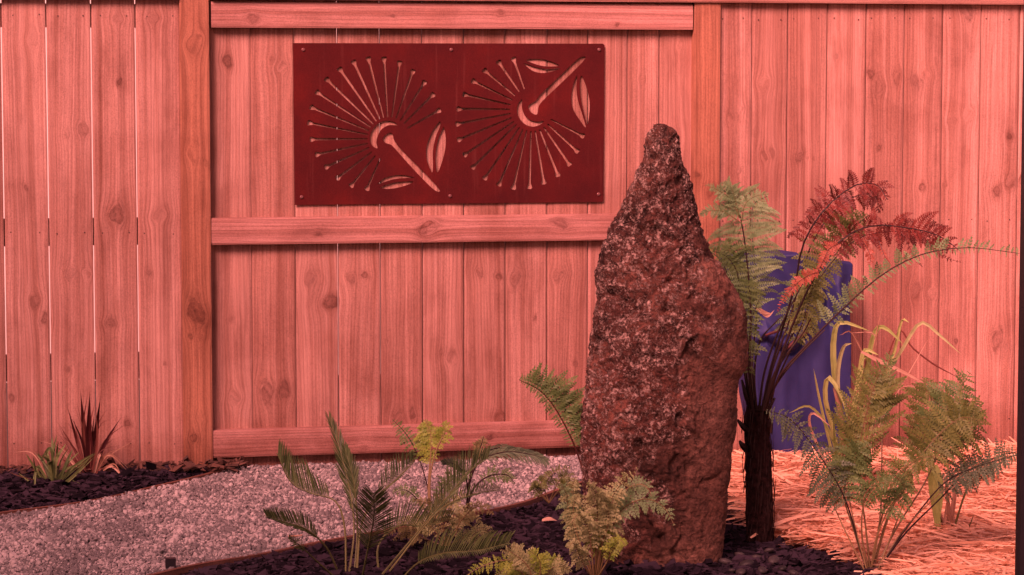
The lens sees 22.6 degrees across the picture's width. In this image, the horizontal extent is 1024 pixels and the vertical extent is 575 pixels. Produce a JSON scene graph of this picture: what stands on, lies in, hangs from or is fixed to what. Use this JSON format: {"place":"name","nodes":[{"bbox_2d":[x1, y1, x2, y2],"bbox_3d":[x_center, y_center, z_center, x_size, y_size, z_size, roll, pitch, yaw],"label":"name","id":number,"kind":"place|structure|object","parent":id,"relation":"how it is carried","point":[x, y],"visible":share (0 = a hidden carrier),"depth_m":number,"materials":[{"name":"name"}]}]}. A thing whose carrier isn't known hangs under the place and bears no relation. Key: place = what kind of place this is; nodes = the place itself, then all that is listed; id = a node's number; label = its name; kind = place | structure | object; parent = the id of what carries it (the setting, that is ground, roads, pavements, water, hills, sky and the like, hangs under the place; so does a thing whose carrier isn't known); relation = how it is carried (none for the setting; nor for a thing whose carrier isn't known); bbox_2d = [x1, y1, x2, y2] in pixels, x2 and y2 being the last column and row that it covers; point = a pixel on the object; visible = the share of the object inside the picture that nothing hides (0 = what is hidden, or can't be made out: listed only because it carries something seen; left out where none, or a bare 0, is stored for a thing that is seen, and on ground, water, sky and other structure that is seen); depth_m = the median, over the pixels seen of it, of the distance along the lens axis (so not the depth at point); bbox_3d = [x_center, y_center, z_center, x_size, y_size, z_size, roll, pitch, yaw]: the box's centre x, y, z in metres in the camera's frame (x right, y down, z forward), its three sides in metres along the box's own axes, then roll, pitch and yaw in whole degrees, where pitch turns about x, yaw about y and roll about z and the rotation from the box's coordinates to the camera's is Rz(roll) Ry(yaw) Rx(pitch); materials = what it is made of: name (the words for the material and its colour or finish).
{"place":"outdoors","nodes":[
{"label":"outdoors","id":0,"kind":"place"},
{"bbox_2d":[0,0,379,382],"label":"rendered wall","id":1,"kind":"structure","parent":0,"point":[92,184],"depth_m":11.54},
{"bbox_2d":[6,381,493,561],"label":"ground","id":2,"kind":"structure","parent":0,"point":[139,414],"depth_m":10.56,"materials":[{"name":"soil"}]},
{"bbox_2d":[0,461,211,511],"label":"bark mulch","id":3,"kind":"object","parent":2,"relation":"on","point":[17,492],"visible":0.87,"depth_m":8.40,"materials":[{"name":"black wood"}]},
{"bbox_2d":[12,435,95,483],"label":"strappy plant","id":4,"kind":"object","parent":3,"relation":"on","point":[51,469],"visible":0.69,"depth_m":8.43,"materials":[{"name":"green plant"}]},
{"bbox_2d":[42,391,138,474],"bbox_3d":[-1.427,0.514,8.653,0.339,0.357,0.225,1,5,7],"label":"spiky plant","id":5,"kind":"object","parent":3,"relation":"on","point":[89,439],"visible":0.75,"depth_m":8.66,"materials":[{"name":"brown plant"}]},
{"bbox_2d":[0,456,247,474],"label":"bark chips","id":6,"kind":"object","parent":3,"relation":"on","point":[185,464],"visible":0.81,"depth_m":8.77,"materials":[{"name":"black wood"}]},
{"bbox_2d":[0,468,225,514],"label":"timber edging","id":7,"kind":"object","parent":2,"relation":"on","point":[117,495],"visible":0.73,"depth_m":8.28,"materials":[{"name":"brown wood"}]},
{"bbox_2d":[147,481,581,574],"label":"timber edging","id":8,"kind":"object","parent":2,"relation":"on","point":[170,561],"visible":0.5,"depth_m":7.29,"materials":[{"name":"brown wood"}]},
{"bbox_2d":[0,0,1023,469],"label":"timber fence","id":9,"kind":"object","parent":2,"relation":"on","point":[272,316],"visible":0.84,"depth_m":8.98,"materials":[{"name":"brown wood"}]},
{"bbox_2d":[293,43,604,204],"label":"metal wall panel","id":10,"kind":"structure","parent":9,"relation":"attached to","point":[447,72],"depth_m":8.97,"materials":[{"name":"metal"}]},
{"bbox_2d":[180,485,881,574],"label":"bark mulch","id":11,"kind":"object","parent":2,"relation":"on","point":[528,526],"visible":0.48,"depth_m":7.09,"materials":[{"name":"black wood"}]},
{"bbox_2d":[263,411,415,574],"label":"cycad","id":12,"kind":"object","parent":11,"relation":"on","point":[352,476],"visible":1,"depth_m":6.91,"materials":[{"name":"green plant"}]},
{"bbox_2d":[392,419,471,512],"bbox_3d":[-0.233,0.535,7.506,0.236,0.299,0.100,0,5,-4],"label":"fern","id":13,"kind":"object","parent":11,"relation":"on","point":[423,438],"visible":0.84,"depth_m":7.50,"materials":[{"name":"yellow plant"}]},
{"bbox_2d":[387,490,494,545],"bbox_3d":[-0.201,0.645,7.149,0.306,0.173,0.179,0,5,0],"label":"fern","id":14,"kind":"object","parent":11,"relation":"on","point":[462,521],"visible":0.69,"depth_m":7.14,"materials":[{"name":"green plant"}]},
{"bbox_2d":[376,443,514,574],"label":"cycad","id":15,"kind":"object","parent":11,"relation":"on","point":[460,480],"visible":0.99,"depth_m":6.94,"materials":[{"name":"green plant"}]},
{"bbox_2d":[440,436,551,508],"bbox_3d":[-0.048,0.559,7.667,0.360,0.219,0.226,-1,5,-12],"label":"palm fern","id":16,"kind":"object","parent":11,"relation":"on","point":[517,452],"visible":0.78,"depth_m":7.65,"materials":[{"name":"green plant"}]},
{"bbox_2d":[467,542,571,574],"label":"fern","id":17,"kind":"object","parent":11,"relation":"on","point":[544,564],"visible":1,"depth_m":6.60,"materials":[{"name":"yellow plant"}]},
{"bbox_2d":[542,517,556,520],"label":"fallen leaf","id":18,"kind":"object","parent":11,"relation":"on","point":[548,519],"visible":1,"depth_m":7.62,"materials":[{"name":"plant"}]},
{"bbox_2d":[520,363,584,465],"bbox_3d":[0.131,0.448,7.331,0.246,0.484,0.104,-1,5,-12],"label":"fern","id":19,"kind":"object","parent":11,"relation":"on","point":[563,401],"visible":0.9,"depth_m":7.29,"materials":[{"name":"green plant"}]},
{"bbox_2d":[529,464,579,503],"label":"fern","id":20,"kind":"object","parent":11,"relation":"on","point":[536,485],"visible":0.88,"depth_m":7.42,"materials":[{"name":"green plant"}]},
{"bbox_2d":[555,467,674,574],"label":"fern","id":21,"kind":"object","parent":11,"relation":"on","point":[604,524],"visible":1,"depth_m":6.65,"materials":[{"name":"green plant"}]},
{"bbox_2d":[719,558,731,564],"bbox_3d":[0.584,0.749,6.991,0.041,0.019,0.029,16,5,5],"label":"pebble","id":22,"kind":"object","parent":11,"relation":"on","point":[724,561],"visible":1,"depth_m":6.98,"materials":[{"name":"grey stone"}]},
{"bbox_2d":[735,568,745,574],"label":"pebble","id":23,"kind":"object","parent":11,"relation":"on","point":[742,571],"visible":1,"depth_m":6.83,"materials":[{"name":"grey stone"}]},
{"bbox_2d":[739,559,753,565],"bbox_3d":[0.637,0.752,6.958,0.043,0.021,0.034,-14,19,-1],"label":"pebble","id":24,"kind":"object","parent":11,"relation":"on","point":[746,562],"visible":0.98,"depth_m":6.95,"materials":[{"name":"grey stone"}]},
{"bbox_2d":[758,566,766,573],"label":"pebble","id":25,"kind":"object","parent":11,"relation":"on","point":[762,569],"visible":1,"depth_m":6.86,"materials":[{"name":"grey stone"}]},
{"bbox_2d":[764,548,774,552],"bbox_3d":[0.720,0.735,7.162,0.030,0.015,0.023,-14,-10,18],"label":"pebble","id":26,"kind":"object","parent":11,"relation":"on","point":[769,550],"visible":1,"depth_m":7.15,"materials":[{"name":"grey stone"}]},
{"bbox_2d":[768,555,779,564],"bbox_3d":[0.717,0.747,7.015,0.033,0.022,0.044,4,19,11],"label":"pebble","id":27,"kind":"object","parent":11,"relation":"on","point":[772,559],"visible":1,"depth_m":7.00,"materials":[{"name":"grey stone"}]},
{"bbox_2d":[778,566,786,570],"bbox_3d":[0.727,0.756,6.892,0.025,0.015,0.029,-13,1,5],"label":"pebble","id":28,"kind":"object","parent":11,"relation":"on","point":[781,568],"visible":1,"depth_m":6.88,"materials":[{"name":"grey stone"}]},
{"bbox_2d":[788,570,798,574],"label":"pebble","id":29,"kind":"object","parent":11,"relation":"on","point":[790,572],"visible":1,"depth_m":6.82,"materials":[{"name":"grey stone"}]},
{"bbox_2d":[699,167,1018,542],"bbox_3d":[0.987,0.219,7.334,0.896,1.131,0.355,1,5,9],"label":"tree fern","id":30,"kind":"object","parent":11,"relation":"on","point":[756,426],"visible":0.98,"depth_m":7.30,"materials":[{"name":"green plant"}]},
{"bbox_2d":[580,124,748,566],"bbox_3d":[0.416,0.204,7.034,0.461,1.313,0.247,-1,5,-12],"label":"standing stone","id":31,"kind":"object","parent":2,"relation":"on","point":[667,360],"visible":0.94,"depth_m":6.96,"materials":[{"name":"brown stone"}]},
{"bbox_2d":[1015,18,1023,574],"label":"metal post","id":32,"kind":"object","parent":2,"relation":"on","point":[1019,550],"visible":1,"depth_m":5.21,"materials":[{"name":"black paint"}]},
{"bbox_2d":[0,454,581,574],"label":"gravel","id":33,"kind":"structure","parent":0,"point":[211,517],"depth_m":7.87,"materials":[{"name":"grey gravel"}]},
{"bbox_2d":[774,533,955,562],"bbox_3d":[1.223,0.696,8.122,1.579,0.001,3.619,1,5,18],"label":"straw bed","id":34,"kind":"object","parent":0,"point":[796,545],"depth_m":7.42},
{"bbox_2d":[726,436,1016,574],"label":"straw mulch","id":35,"kind":"object","parent":34,"relation":"on","point":[984,543],"visible":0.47,"depth_m":7.43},
{"bbox_2d":[721,250,852,452],"bbox_3d":[0.977,0.245,9.091,0.439,0.752,0.283,-1,5,-12],"label":"covered bin","id":36,"kind":"object","parent":35,"relation":"on","point":[795,388],"visible":0.4,"depth_m":9.02,"materials":[{"name":"blue fabric"}]},
{"bbox_2d":[790,301,956,481],"bbox_3d":[1.160,0.351,8.221,0.582,0.667,0.240,0,5,-4],"label":"reed plant","id":37,"kind":"object","parent":35,"relation":"on","point":[834,379],"visible":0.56,"depth_m":8.16,"materials":[{"name":"green plant"}]},
{"bbox_2d":[765,352,1016,568],"bbox_3d":[1.036,0.478,6.913,0.784,0.583,0.351,-4,6,-41],"label":"fern","id":38,"kind":"object","parent":35,"relation":"on","point":[939,420],"visible":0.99,"depth_m":6.83,"materials":[{"name":"green plant"}]},
{"bbox_2d":[925,464,973,540],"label":"grass clump","id":39,"kind":"object","parent":35,"relation":"on","point":[934,478],"visible":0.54,"depth_m":7.34,"materials":[{"name":"plant"}]}
]}

